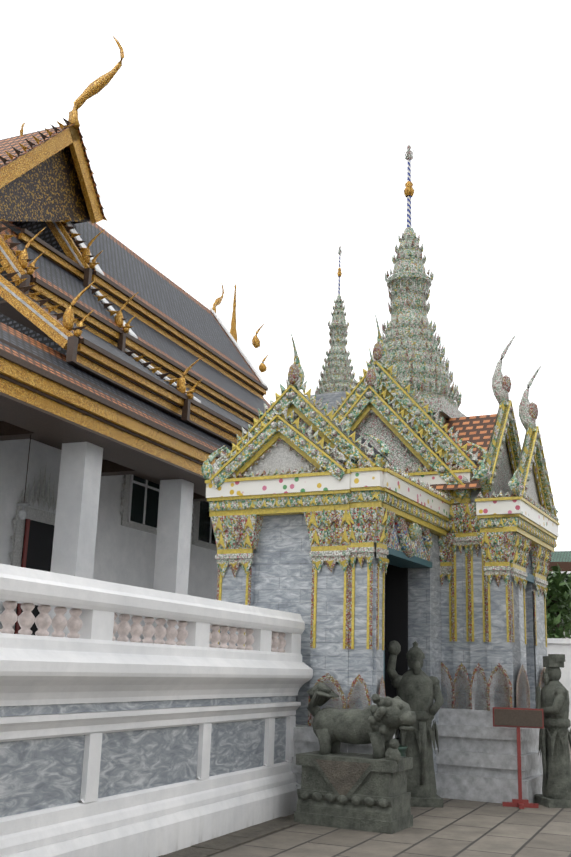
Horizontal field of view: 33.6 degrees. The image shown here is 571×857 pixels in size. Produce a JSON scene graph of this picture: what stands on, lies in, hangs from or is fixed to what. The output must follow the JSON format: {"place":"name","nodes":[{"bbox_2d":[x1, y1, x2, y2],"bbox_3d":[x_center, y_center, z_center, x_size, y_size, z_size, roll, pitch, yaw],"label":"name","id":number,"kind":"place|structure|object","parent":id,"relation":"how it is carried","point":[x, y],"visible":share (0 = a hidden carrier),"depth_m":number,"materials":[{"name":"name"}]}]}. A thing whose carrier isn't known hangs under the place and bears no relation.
{"place":"outdoors","nodes":[
{"label":"outdoors","id":0,"kind":"place"},
{"bbox_2d":[0,338,225,644],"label":"hall colonnade and walls","id":1,"kind":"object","parent":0,"point":[94,538],"depth_m":17.07,"materials":[{"name":"white paint"}]},
{"bbox_2d":[4,461,216,634],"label":"windows","id":2,"kind":"structure","parent":1,"relation":"in","point":[32,536],"depth_m":17.06,"materials":[{"name":"black glass"}]},
{"bbox_2d":[0,36,269,496],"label":"roof","id":3,"kind":"structure","parent":1,"relation":"on","point":[84,295],"depth_m":18.25,"materials":[{"name":"grey tile"}]},
{"bbox_2d":[16,434,30,519],"bbox_3d":[-4.147,0.650,15.193,0.240,1.638,0.228,-4,-15,23],"label":"hanging lamp","id":4,"kind":"object","parent":3,"relation":"hanging from","point":[22,514],"visible":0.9,"depth_m":15.01,"materials":[{"name":"grey metal"}]},
{"bbox_2d":[230,284,237,342],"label":"distant golden spire","id":5,"kind":"structure","parent":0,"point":[233,331],"depth_m":82.96,"materials":[{"name":"gold metal"}]},
{"bbox_2d":[0,0,570,550],"label":"sky","id":6,"kind":"structure","parent":0,"point":[242,143],"materials":[{"name":"white"}]},
{"bbox_2d":[208,740,570,856],"bbox_3d":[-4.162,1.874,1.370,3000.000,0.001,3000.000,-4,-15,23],"label":"ground","id":7,"kind":"structure","parent":0,"point":[458,828],"depth_m":9.49,"materials":[{"name":"grey stone"}]},
{"bbox_2d":[0,564,312,856],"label":"balustrade wall","id":8,"kind":"structure","parent":7,"relation":"on","point":[121,746],"depth_m":8.02,"materials":[{"name":"white paint"}]},
{"bbox_2d":[158,817,299,856],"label":"kerb stones","id":9,"kind":"object","parent":7,"relation":"on","point":[210,847],"visible":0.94,"depth_m":8.99,"materials":[{"name":"grey stone"}]},
{"bbox_2d":[294,682,415,833],"bbox_3d":[0.813,3.538,10.313,1.326,1.470,0.661,-5,-16,26],"label":"stone lion on pedestal","id":10,"kind":"object","parent":7,"relation":"on","point":[355,791],"visible":1,"depth_m":10.07,"materials":[{"name":"grey stone"}]},
{"bbox_2d":[201,315,559,803],"bbox_3d":[1.620,1.616,14.089,4.315,7.094,5.799,-4,-15,23],"label":"temple gatehouse","id":11,"kind":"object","parent":7,"relation":"on","point":[308,500],"depth_m":12.65,"materials":[{"name":"grey stone"}]},
{"bbox_2d":[306,391,350,416],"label":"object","id":12,"kind":"structure","parent":11,"relation":"on","point":[331,398],"depth_m":22.18,"materials":[{"name":"grey stone"}]},
{"bbox_2d":[315,246,354,394],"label":"spire","id":13,"kind":"structure","parent":12,"relation":"on","point":[336,375],"depth_m":23.07,"materials":[{"name":"ceramic"}]},
{"bbox_2d":[387,515,432,560],"bbox_3d":[1.637,1.324,12.420,0.179,0.757,1.859,-5,-16,27],"label":"ornament","id":14,"kind":"object","parent":11,"relation":"attached to","point":[410,539],"visible":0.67,"depth_m":12.37,"materials":[{"name":"ceramic"}]},
{"bbox_2d":[415,397,465,428],"bbox_3d":[2.057,0.507,15.738,1.760,1.480,1.760,-5,-16,27],"label":"spire base","id":15,"kind":"object","parent":11,"relation":"on","point":[445,407],"visible":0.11,"depth_m":14.86,"materials":[{"name":"stone"}]},
{"bbox_2d":[369,144,461,408],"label":"spire","id":16,"kind":"structure","parent":15,"relation":"on","point":[415,353],"depth_m":15.94,"materials":[{"name":"ceramic"}]},
{"bbox_2d":[398,745,407,756],"bbox_3d":[1.216,4.139,11.169,0.460,0.750,0.448,-4,-15,23],"label":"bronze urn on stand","id":17,"kind":"object","parent":7,"relation":"on","point":[402,749],"visible":0.15,"depth_m":11.12,"materials":[{"name":"green metal"}]},
{"bbox_2d":[386,640,443,807],"bbox_3d":[1.654,3.754,12.140,0.746,2.000,0.520,2,-14,-2],"label":"stone warrior statue","id":18,"kind":"object","parent":7,"relation":"on","point":[418,690],"visible":0.9,"depth_m":12.02,"materials":[{"name":"grey stone"}]},
{"bbox_2d":[492,707,543,808],"bbox_3d":[2.986,4.193,12.071,0.554,1.200,0.370,8,-15,-23],"label":"sign on stand","id":19,"kind":"object","parent":7,"relation":"on","point":[518,718],"visible":1,"depth_m":12.14,"materials":[{"name":"red paint"}]},
{"bbox_2d":[534,654,570,807],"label":"stone mandarin statue","id":20,"kind":"object","parent":7,"relation":"on","point":[552,699],"visible":0.96,"depth_m":12.29,"materials":[{"name":"grey stone"}]},
{"bbox_2d":[543,563,570,638],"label":"clipped tree","id":21,"kind":"object","parent":7,"relation":"on","point":[556,591],"visible":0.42,"depth_m":36.00,"materials":[{"name":"green plant"}]},
{"bbox_2d":[546,582,570,637],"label":"clipped tree","id":22,"kind":"object","parent":7,"relation":"on","point":[569,616],"visible":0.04,"depth_m":38.41,"materials":[{"name":"green plant"}]},
{"bbox_2d":[547,638,570,731],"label":"balustrade wall","id":23,"kind":"structure","parent":7,"relation":"on","point":[558,645],"depth_m":28.27,"materials":[{"name":"white paint"}]},
{"bbox_2d":[548,566,570,628],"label":"clipped tree","id":24,"kind":"object","parent":7,"relation":"on","point":[564,574],"visible":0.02,"depth_m":42.32,"materials":[{"name":"green plant"}]},
{"bbox_2d":[549,551,570,638],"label":"cloister building","id":25,"kind":"structure","parent":0,"point":[562,559],"depth_m":60.73,"materials":[{"name":"white paint"}]}
]}

